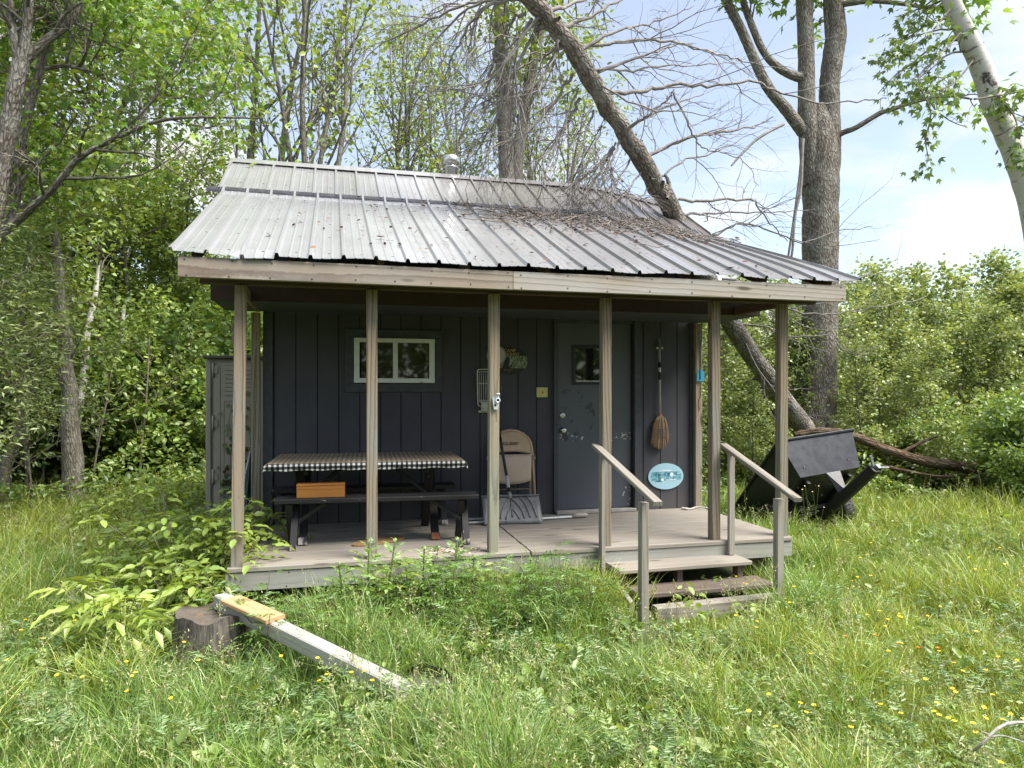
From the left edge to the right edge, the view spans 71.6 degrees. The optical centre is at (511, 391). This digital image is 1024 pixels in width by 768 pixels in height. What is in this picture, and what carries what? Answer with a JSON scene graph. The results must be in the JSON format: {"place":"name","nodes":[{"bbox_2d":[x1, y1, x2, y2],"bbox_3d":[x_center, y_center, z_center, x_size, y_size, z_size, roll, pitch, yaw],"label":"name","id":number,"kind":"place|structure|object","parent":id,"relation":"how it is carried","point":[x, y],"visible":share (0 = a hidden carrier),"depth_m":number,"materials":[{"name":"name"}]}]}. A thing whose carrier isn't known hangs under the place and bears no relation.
{"place":"outdoors","nodes":[
{"label":"outdoors","id":0,"kind":"place"},
{"bbox_2d":[0,418,1023,767],"bbox_3d":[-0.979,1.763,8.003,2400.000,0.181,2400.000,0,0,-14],"label":"ground","id":1,"kind":"structure","parent":0,"point":[698,574],"depth_m":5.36,"materials":[{"name":"green plant"}]},
{"bbox_2d":[0,187,94,460],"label":"young tree","id":2,"kind":"object","parent":1,"relation":"on","point":[13,304],"visible":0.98,"depth_m":8.48,"materials":[{"name":"green plant"}]},
{"bbox_2d":[0,239,98,460],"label":"young tree","id":3,"kind":"object","parent":1,"relation":"on","point":[2,280],"visible":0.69,"depth_m":9.18,"materials":[{"name":"green plant"}]},
{"bbox_2d":[0,261,105,503],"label":"young tree","id":4,"kind":"object","parent":1,"relation":"on","point":[2,461],"visible":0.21,"depth_m":11.01,"materials":[{"name":"green plant"}]},
{"bbox_2d":[0,206,106,509],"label":"young tree","id":5,"kind":"object","parent":1,"relation":"on","point":[26,465],"visible":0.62,"depth_m":9.81,"materials":[{"name":"green plant"}]},
{"bbox_2d":[0,197,125,507],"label":"young tree","id":6,"kind":"object","parent":1,"relation":"on","point":[6,469],"visible":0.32,"depth_m":10.88,"materials":[{"name":"green plant"}]},
{"bbox_2d":[0,336,125,483],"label":"bush","id":7,"kind":"object","parent":1,"relation":"on","point":[56,448],"visible":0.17,"depth_m":12.27,"materials":[{"name":"green plant"}]},
{"bbox_2d":[0,325,127,468],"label":"bush","id":8,"kind":"object","parent":1,"relation":"on","point":[57,389],"visible":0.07,"depth_m":11.67,"materials":[{"name":"green plant"}]},
{"bbox_2d":[0,166,143,509],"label":"young tree","id":9,"kind":"object","parent":1,"relation":"on","point":[72,458],"visible":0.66,"depth_m":10.63,"materials":[{"name":"green plant"}]},
{"bbox_2d":[18,220,140,427],"bbox_3d":[-7.349,-0.458,11.940,2.075,4.839,1.806,0,0,-40],"label":"young tree","id":10,"kind":"object","parent":1,"relation":"on","point":[97,283],"visible":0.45,"depth_m":11.97,"materials":[{"name":"green plant"}]},
{"bbox_2d":[43,301,161,498],"bbox_3d":[-6.412,0.229,11.140,1.328,3.367,1.194,0,0,21],"label":"sapling","id":11,"kind":"object","parent":1,"relation":"on","point":[103,415],"visible":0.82,"depth_m":11.15,"materials":[{"name":"green plant"}]},
{"bbox_2d":[10,350,199,487],"bbox_3d":[-7.769,0.536,13.561,4.161,2.909,3.547,0,0,-3],"label":"bush","id":12,"kind":"object","parent":1,"relation":"on","point":[110,444],"visible":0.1,"depth_m":12.55,"materials":[{"name":"green plant"}]},
{"bbox_2d":[74,274,154,480],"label":"young tree","id":13,"kind":"object","parent":1,"relation":"on","point":[103,306],"visible":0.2,"depth_m":13.45,"materials":[{"name":"green plant"}]},
{"bbox_2d":[8,281,221,350],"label":"bush","id":14,"kind":"object","parent":1,"relation":"on","point":[197,307],"visible":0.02,"depth_m":15.32,"materials":[{"name":"green plant"}]},
{"bbox_2d":[29,0,205,284],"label":"slender tree","id":15,"kind":"object","parent":1,"relation":"on","point":[99,116],"visible":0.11,"depth_m":15.74,"materials":[{"name":"green plant"}]},
{"bbox_2d":[0,0,237,278],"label":"broadleaf tree","id":16,"kind":"object","parent":1,"relation":"on","point":[95,189],"visible":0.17,"depth_m":11.18,"materials":[{"name":"green plant"}]},
{"bbox_2d":[0,147,239,342],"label":"broadleaf tree","id":17,"kind":"object","parent":1,"relation":"on","point":[108,276],"visible":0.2,"depth_m":15.26,"materials":[{"name":"green plant"}]},
{"bbox_2d":[15,554,242,684],"bbox_3d":[-2.610,1.538,5.084,1.452,0.697,1.682,0,0,21],"label":"ash sapling","id":18,"kind":"object","parent":1,"relation":"on","point":[87,607],"visible":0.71,"depth_m":4.63,"materials":[{"name":"green plant"}]},
{"bbox_2d":[45,123,218,363],"bbox_3d":[-7.779,-1.462,15.215,4.271,6.762,4.615,2,1,34],"label":"broadleaf tree","id":19,"kind":"object","parent":1,"relation":"on","point":[131,225],"visible":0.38,"depth_m":14.28,"materials":[{"name":"green plant"}]},
{"bbox_2d":[76,536,201,590],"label":"raspberry bush","id":20,"kind":"object","parent":1,"relation":"on","point":[123,557],"visible":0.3,"depth_m":5.86,"materials":[{"name":"green plant"}]},
{"bbox_2d":[86,327,205,484],"bbox_3d":[-6.857,0.355,13.557,3.325,3.265,2.976,0,0,-15],"label":"bush","id":21,"kind":"object","parent":1,"relation":"on","point":[125,433],"visible":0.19,"depth_m":12.67,"materials":[{"name":"green plant"}]},
{"bbox_2d":[91,282,205,480],"bbox_3d":[-6.126,0.023,12.200,2.100,3.747,1.053,0,0,-9],"label":"sapling","id":22,"kind":"object","parent":1,"relation":"on","point":[128,373],"visible":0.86,"depth_m":12.12,"materials":[{"name":"green plant"}]},
{"bbox_2d":[0,0,300,477],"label":"broadleaf tree","id":23,"kind":"object","parent":1,"relation":"on","point":[159,228],"visible":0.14,"depth_m":15.08,"materials":[{"name":"green plant"}]},
{"bbox_2d":[0,0,326,245],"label":"maple tree","id":24,"kind":"object","parent":1,"relation":"on","point":[15,147],"visible":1,"depth_m":8.60,"materials":[{"name":"green plant"}]},
{"bbox_2d":[113,289,213,465],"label":"sapling","id":25,"kind":"object","parent":1,"relation":"on","point":[196,303],"visible":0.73,"depth_m":12.98,"materials":[{"name":"green plant"}]},
{"bbox_2d":[74,120,256,465],"bbox_3d":[-7.614,-1.901,16.902,4.764,7.542,5.147,0,1,3],"label":"broadleaf tree","id":26,"kind":"object","parent":1,"relation":"on","point":[180,214],"visible":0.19,"depth_m":15.68,"materials":[{"name":"green plant"}]},
{"bbox_2d":[95,551,243,611],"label":"raspberry bush","id":27,"kind":"object","parent":1,"relation":"on","point":[137,578],"visible":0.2,"depth_m":5.36,"materials":[{"name":"green plant"}]},
{"bbox_2d":[72,479,272,589],"bbox_3d":[-2.550,1.261,5.733,1.478,1.080,1.322,0,0,2],"label":"raspberry bush","id":28,"kind":"object","parent":1,"relation":"on","point":[165,534],"visible":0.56,"depth_m":5.59,"materials":[{"name":"green plant"}]},
{"bbox_2d":[100,206,248,349],"bbox_3d":[-7.539,-1.111,15.300,3.778,5.982,4.082,-1,1,19],"label":"broadleaf tree","id":29,"kind":"object","parent":1,"relation":"on","point":[192,284],"visible":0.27,"depth_m":15.23,"materials":[{"name":"green plant"}]},
{"bbox_2d":[88,343,262,487],"bbox_3d":[-6.348,0.544,14.075,4.271,2.997,3.674,0,0,2],"label":"bush","id":30,"kind":"object","parent":1,"relation":"on","point":[197,378],"visible":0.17,"depth_m":12.85,"materials":[{"name":"green plant"}]},
{"bbox_2d":[102,294,262,470],"bbox_3d":[-6.080,0.075,15.046,4.234,4.042,4.580,1,0,-13],"label":"bush","id":31,"kind":"object","parent":1,"relation":"on","point":[226,344],"visible":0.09,"depth_m":13.54,"materials":[{"name":"green plant"}]},
{"bbox_2d":[110,352,262,477],"bbox_3d":[-5.759,0.411,13.148,2.720,3.000,3.045,0,0,-4],"label":"bush","id":32,"kind":"object","parent":1,"relation":"on","point":[162,424],"visible":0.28,"depth_m":12.35,"materials":[{"name":"green plant"}]},
{"bbox_2d":[155,296,219,425],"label":"sapling","id":33,"kind":"object","parent":1,"relation":"on","point":[201,345],"visible":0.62,"depth_m":13.06,"materials":[{"name":"green plant"}]},
{"bbox_2d":[105,0,269,283],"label":"slender tree","id":34,"kind":"object","parent":1,"relation":"on","point":[166,133],"visible":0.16,"depth_m":18.05,"materials":[{"name":"green plant"}]},
{"bbox_2d":[122,292,262,374],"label":"bush","id":35,"kind":"object","parent":1,"relation":"on","point":[224,314],"visible":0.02,"depth_m":14.49,"materials":[{"name":"green plant"}]},
{"bbox_2d":[114,519,294,625],"bbox_3d":[-2.327,1.394,5.385,1.180,0.854,0.962,0,0,34],"label":"raspberry bush","id":36,"kind":"object","parent":1,"relation":"on","point":[207,568],"visible":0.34,"depth_m":5.33,"materials":[{"name":"green plant"}]},
{"bbox_2d":[124,489,286,589],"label":"raspberry bush","id":37,"kind":"object","parent":1,"relation":"on","point":[261,514],"visible":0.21,"depth_m":6.17,"materials":[{"name":"green plant"}]},
{"bbox_2d":[166,602,256,677],"bbox_3d":[-1.964,1.679,4.646,0.585,0.502,0.581,0,0,-14],"label":"tree stump","id":38,"kind":"object","parent":1,"relation":"on","point":[202,625],"visible":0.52,"depth_m":4.47,"materials":[{"name":"grey wood"}]},
{"bbox_2d":[213,592,409,701],"bbox_3d":[-1.271,1.503,4.275,1.713,0.285,0.098,0,0,36],"label":"timber","id":39,"kind":"object","parent":38,"relation":"on","point":[312,646],"visible":0.73,"depth_m":4.14,"materials":[{"name":"grey wood"}]},
{"bbox_2d":[221,595,284,624],"bbox_3d":[-1.655,1.389,4.527,0.461,0.078,0.145,0,0,34],"label":"board","id":40,"kind":"object","parent":39,"relation":"on","point":[254,607],"visible":0.89,"depth_m":4.50,"materials":[{"name":"yellow wood"}]},
{"bbox_2d":[132,498,311,596],"bbox_3d":[-2.393,1.381,5.926,1.416,0.872,1.028,0,0,-14],"label":"leafy shrub","id":41,"kind":"object","parent":1,"relation":"on","point":[264,535],"visible":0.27,"depth_m":5.80,"materials":[{"name":"green plant"}]},
{"bbox_2d":[202,355,262,530],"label":"storage shed","id":42,"kind":"structure","parent":1,"relation":"on","point":[219,383],"depth_m":7.98,"materials":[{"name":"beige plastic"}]},
{"bbox_2d":[212,362,262,530],"bbox_3d":[-3.068,0.708,8.030,0.609,2.065,0.047,0,0,-14],"label":"door","id":43,"kind":"structure","parent":42,"relation":"in","point":[222,373],"depth_m":7.99,"materials":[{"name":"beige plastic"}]},
{"bbox_2d":[122,0,384,355],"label":"slender tree","id":44,"kind":"object","parent":1,"relation":"on","point":[251,122],"visible":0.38,"depth_m":13.92,"materials":[{"name":"green plant"}]},
{"bbox_2d":[226,594,327,664],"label":"feathery weed","id":45,"kind":"object","parent":1,"relation":"on","point":[268,619],"visible":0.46,"depth_m":4.48,"materials":[{"name":"green plant"}]},
{"bbox_2d":[184,0,370,177],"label":"slender tree","id":46,"kind":"object","parent":1,"relation":"on","point":[292,73],"visible":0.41,"depth_m":13.54,"materials":[{"name":"green plant"}]},
{"bbox_2d":[155,0,462,169],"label":"slender tree","id":47,"kind":"object","parent":1,"relation":"on","point":[323,139],"visible":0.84,"depth_m":12.89,"materials":[{"name":"green plant"}]},
{"bbox_2d":[340,537,396,617],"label":"thistle","id":48,"kind":"object","parent":1,"relation":"on","point":[358,580],"visible":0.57,"depth_m":5.08,"materials":[{"name":"green plant"}]},
{"bbox_2d":[349,537,421,628],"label":"thistle","id":49,"kind":"object","parent":1,"relation":"on","point":[396,561],"visible":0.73,"depth_m":5.11,"materials":[{"name":"green plant"}]},
{"bbox_2d":[330,0,492,173],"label":"slender tree","id":50,"kind":"object","parent":1,"relation":"on","point":[419,144],"visible":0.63,"depth_m":17.04,"materials":[{"name":"green plant"}]},
{"bbox_2d":[406,549,486,635],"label":"feathery weed","id":51,"kind":"object","parent":1,"relation":"on","point":[441,597],"visible":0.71,"depth_m":4.98,"materials":[{"name":"green plant"}]},
{"bbox_2d":[365,0,535,176],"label":"slender tree","id":52,"kind":"object","parent":1,"relation":"on","point":[430,149],"visible":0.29,"depth_m":19.03,"materials":[{"name":"green plant"}]},
{"bbox_2d":[373,0,562,175],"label":"slender tree","id":53,"kind":"object","parent":1,"relation":"on","point":[411,6],"visible":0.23,"depth_m":21.47,"materials":[{"name":"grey plant"}]},
{"bbox_2d":[0,426,1002,543],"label":"ground cover","id":54,"kind":"object","parent":1,"relation":"on","point":[97,486],"visible":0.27,"depth_m":10.65,"materials":[{"name":"green plant"}]},
{"bbox_2d":[392,0,611,178],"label":"vine covered tree","id":55,"kind":"object","parent":1,"relation":"on","point":[499,26],"visible":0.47,"depth_m":13.77,"materials":[{"name":"green plant"}]},
{"bbox_2d":[0,477,1023,767],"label":"weeds","id":56,"kind":"object","parent":1,"relation":"on","point":[484,647],"visible":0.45,"depth_m":3.83,"materials":[{"name":"green plant"}]},
{"bbox_2d":[167,154,863,605],"bbox_3d":[-0.358,-0.581,8.200,5.820,4.862,5.420,0,0,-14],"label":"cabin","id":57,"kind":"object","parent":1,"relation":"on","point":[373,348],"visible":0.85,"depth_m":6.90,"materials":[{"name":"grey wood"}]},
{"bbox_2d":[271,482,454,530],"bbox_3d":[-1.419,1.112,6.882,1.724,0.395,0.364,0,0,-14],"label":"wooden bench","id":58,"kind":"object","parent":57,"relation":"on","point":[292,490],"visible":0.54,"depth_m":6.85,"materials":[{"name":"black paint"}]},
{"bbox_2d":[295,467,439,545],"bbox_3d":[-1.305,0.956,6.426,1.600,0.714,0.892,0,0,-12],"label":"picnic table","id":59,"kind":"object","parent":57,"relation":"on","point":[429,508],"visible":0.38,"depth_m":6.34,"materials":[{"name":"black paint"}]},
{"bbox_2d":[262,451,467,472],"bbox_3d":[-1.304,0.635,6.423,1.694,0.089,0.933,0,0,-12],"label":"tablecloth","id":60,"kind":"object","parent":59,"relation":"on","point":[349,461],"visible":0.95,"depth_m":6.08,"materials":[{"name":"multicoloured fabric"}]},
{"bbox_2d":[274,491,478,550],"bbox_3d":[-1.132,1.097,6.046,1.680,0.425,0.341,0,0,-10],"label":"wooden bench","id":61,"kind":"object","parent":57,"relation":"on","point":[292,503],"visible":0.93,"depth_m":5.97,"materials":[{"name":"black paint"}]},
{"bbox_2d":[296,482,344,497],"bbox_3d":[-1.600,0.828,5.960,0.388,0.112,0.140,0,0,-11],"label":"wooden box","id":62,"kind":"object","parent":61,"relation":"on","point":[319,489],"visible":1,"depth_m":5.90,"materials":[{"name":"brown wood"}]},
{"bbox_2d":[345,329,441,391],"bbox_3d":[-1.181,-0.304,7.123,0.963,0.627,0.057,0,0,-14],"label":"window","id":63,"kind":"structure","parent":57,"relation":"in","point":[418,358],"depth_m":7.13,"materials":[{"name":"paint"}]},
{"bbox_2d":[481,395,542,524],"bbox_3d":[-0.031,0.657,7.139,0.584,1.275,0.493,0,0,-11],"label":"snow shovel","id":64,"kind":"object","parent":57,"relation":"on","point":[519,508],"visible":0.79,"depth_m":7.01,"materials":[{"name":"plastic"}]},
{"bbox_2d":[499,429,535,493],"bbox_3d":[-0.005,0.846,7.280,0.515,0.918,0.080,0,-7,-11],"label":"folding chair","id":65,"kind":"object","parent":57,"relation":"on","point":[518,466],"visible":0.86,"depth_m":7.30,"materials":[{"name":"beige metal"}]},
{"bbox_2d":[412,198,741,247],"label":"fallen twigs","id":66,"kind":"object","parent":57,"relation":"on","point":[604,222],"visible":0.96,"depth_m":7.58,"materials":[{"name":"brown plant"}]},
{"bbox_2d":[553,319,640,514],"bbox_3d":[0.921,0.260,7.628,0.978,2.074,0.117,0,0,-14],"label":"door","id":67,"kind":"structure","parent":57,"relation":"in","point":[575,342],"depth_m":7.63,"materials":[{"name":"paint"}]},
{"bbox_2d":[650,338,668,448],"bbox_3d":[1.625,0.029,7.815,0.215,1.224,0.066,0,0,-14],"label":"corn broom","id":68,"kind":"object","parent":57,"relation":"hanging from","point":[659,437],"visible":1,"depth_m":7.80,"materials":[{"name":"brown plant"}]},
{"bbox_2d":[648,463,682,488],"bbox_3d":[1.703,0.942,7.862,0.424,0.288,0.015,0,0,-14],"label":"oval sign","id":69,"kind":"object","parent":57,"relation":"attached to","point":[665,476],"visible":1,"depth_m":7.86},
{"bbox_2d":[464,549,567,634],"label":"feathery weed","id":70,"kind":"object","parent":1,"relation":"on","point":[520,584],"visible":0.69,"depth_m":4.95,"materials":[{"name":"green plant"}]},
{"bbox_2d":[448,1,647,182],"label":"slender tree","id":71,"kind":"object","parent":1,"relation":"on","point":[528,156],"visible":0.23,"depth_m":19.09,"materials":[{"name":"green plant"}]},
{"bbox_2d":[500,558,624,623],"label":"feathery weed","id":72,"kind":"object","parent":1,"relation":"on","point":[561,589],"visible":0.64,"depth_m":5.04,"materials":[{"name":"green plant"}]},
{"bbox_2d":[523,540,631,621],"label":"feathery weed","id":73,"kind":"object","parent":1,"relation":"on","point":[571,569],"visible":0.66,"depth_m":5.13,"materials":[{"name":"green plant"}]},
{"bbox_2d":[321,0,969,431],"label":"fallen tree","id":74,"kind":"object","parent":1,"relation":"on","point":[659,190],"visible":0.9,"depth_m":7.78,"materials":[{"name":"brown plant"}]},
{"bbox_2d":[592,443,802,633],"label":"porch steps","id":75,"kind":"structure","parent":1,"relation":"on","point":[643,566],"depth_m":5.66,"materials":[{"name":"grey wood"}]},
{"bbox_2d":[702,318,765,476],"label":"young aspen","id":76,"kind":"object","parent":1,"relation":"on","point":[725,352],"visible":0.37,"depth_m":12.76,"materials":[{"name":"green plant"}]},
{"bbox_2d":[706,348,791,478],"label":"young aspen","id":77,"kind":"object","parent":1,"relation":"on","point":[757,421],"visible":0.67,"depth_m":12.08,"materials":[{"name":"green plant"}]},
{"bbox_2d":[720,414,793,481],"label":"bush","id":78,"kind":"object","parent":1,"relation":"on","point":[731,438],"visible":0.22,"depth_m":12.63,"materials":[{"name":"green plant"}]},
{"bbox_2d":[726,306,813,442],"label":"young aspen","id":79,"kind":"object","parent":1,"relation":"on","point":[790,323],"visible":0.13,"depth_m":13.51,"materials":[{"name":"green plant"}]},
{"bbox_2d":[765,321,850,436],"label":"young aspen","id":80,"kind":"object","parent":1,"relation":"on","point":[799,370],"visible":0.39,"depth_m":13.24,"materials":[{"name":"green plant"}]},
{"bbox_2d":[735,428,888,527],"bbox_3d":[3.807,1.157,8.889,1.271,1.266,1.829,-5,2,-23],"label":"dump cart","id":81,"kind":"object","parent":1,"relation":"on","point":[827,464],"visible":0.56,"depth_m":8.78,"materials":[{"name":"black plastic"}]},
{"bbox_2d":[694,0,1023,427],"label":"maple tree","id":82,"kind":"object","parent":1,"relation":"on","point":[818,134],"visible":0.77,"depth_m":13.29,"materials":[{"name":"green plant"}]},
{"bbox_2d":[820,308,910,484],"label":"young aspen","id":83,"kind":"object","parent":1,"relation":"on","point":[864,372],"visible":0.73,"depth_m":12.95,"materials":[{"name":"green plant"}]},
{"bbox_2d":[840,294,917,427],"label":"young aspen","id":84,"kind":"object","parent":1,"relation":"on","point":[867,319],"visible":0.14,"depth_m":16.55,"materials":[{"name":"green plant"}]},
{"bbox_2d":[842,337,923,437],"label":"young aspen","id":85,"kind":"object","parent":1,"relation":"on","point":[885,389],"visible":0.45,"depth_m":13.94,"materials":[{"name":"green plant"}]},
{"bbox_2d":[847,253,933,419],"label":"young aspen","id":86,"kind":"object","parent":1,"relation":"on","point":[892,290],"visible":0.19,"depth_m":18.73,"materials":[{"name":"green plant"}]},
{"bbox_2d":[793,427,989,493],"bbox_3d":[6.371,1.170,11.474,3.496,1.169,0.646,0,0,8],"label":"fallen log","id":87,"kind":"object","parent":1,"relation":"on","point":[905,454],"visible":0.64,"depth_m":11.42,"materials":[{"name":"brown wood"}]},
{"bbox_2d":[840,258,946,426],"bbox_3d":[8.432,-0.459,15.662,2.448,4.824,2.348,0,0,-37],"label":"young aspen","id":88,"kind":"object","parent":1,"relation":"on","point":[897,331],"visible":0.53,"depth_m":15.45,"materials":[{"name":"green plant"}]},
{"bbox_2d":[847,408,939,484],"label":"bush","id":89,"kind":"object","parent":1,"relation":"on","point":[893,444],"visible":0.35,"depth_m":12.72,"materials":[{"name":"green plant"}]},
{"bbox_2d":[862,335,946,430],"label":"young aspen","id":90,"kind":"object","parent":1,"relation":"on","point":[914,341],"visible":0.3,"depth_m":14.16,"materials":[{"name":"green plant"}]},
{"bbox_2d":[871,297,966,424],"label":"young aspen","id":91,"kind":"object","parent":1,"relation":"on","point":[928,311],"visible":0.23,"depth_m":15.59,"materials":[{"name":"green plant"}]},
{"bbox_2d":[883,280,976,421],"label":"young aspen","id":92,"kind":"object","parent":1,"relation":"on","point":[914,297],"visible":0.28,"depth_m":16.68,"materials":[{"name":"green plant"}]},
{"bbox_2d":[888,315,974,485],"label":"young aspen","id":93,"kind":"object","parent":1,"relation":"on","point":[927,393],"visible":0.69,"depth_m":13.23,"materials":[{"name":"green plant"}]},
{"bbox_2d":[860,0,1023,239],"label":"birch tree","id":94,"kind":"object","parent":1,"relation":"on","point":[998,112],"visible":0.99,"depth_m":9.26,"materials":[{"name":"green plant"}]},
{"bbox_2d":[896,407,1020,492],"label":"bush","id":95,"kind":"object","parent":1,"relation":"on","point":[940,448],"visible":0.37,"depth_m":11.70,"materials":[{"name":"green plant"}]},
{"bbox_2d":[902,253,1022,418],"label":"young aspen","id":96,"kind":"object","parent":1,"relation":"on","point":[961,284],"visible":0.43,"depth_m":16.51,"materials":[{"name":"green plant"}]},
{"bbox_2d":[921,312,1007,423],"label":"young aspen","id":97,"kind":"object","parent":1,"relation":"on","point":[970,361],"visible":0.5,"depth_m":13.93,"materials":[{"name":"green plant"}]},
{"bbox_2d":[913,379,1023,496],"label":"bush","id":98,"kind":"object","parent":1,"relation":"on","point":[1012,431],"visible":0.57,"depth_m":10.98,"materials":[{"name":"green plant"}]},
{"bbox_2d":[927,245,1023,418],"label":"young aspen","id":99,"kind":"object","parent":1,"relation":"on","point":[996,265],"visible":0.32,"depth_m":16.99,"materials":[{"name":"green plant"}]},
{"bbox_2d":[933,299,1023,415],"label":"young aspen","id":100,"kind":"object","parent":1,"relation":"on","point":[987,314],"visible":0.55,"depth_m":13.99,"materials":[{"name":"green plant"}]},
{"bbox_2d":[961,303,1023,401],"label":"young aspen","id":101,"kind":"object","parent":1,"relation":"on","point":[1015,364],"visible":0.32,"depth_m":14.29,"materials":[{"name":"green plant"}]},
{"bbox_2d":[966,438,1023,505],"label":"bush","id":102,"kind":"object","parent":1,"relation":"on","point":[1015,478],"visible":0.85,"depth_m":10.34,"materials":[{"name":"green plant"}]},
{"bbox_2d":[0,0,1023,387],"label":"sky","id":103,"kind":"structure","parent":0,"point":[973,209],"materials":[{"name":"white"}]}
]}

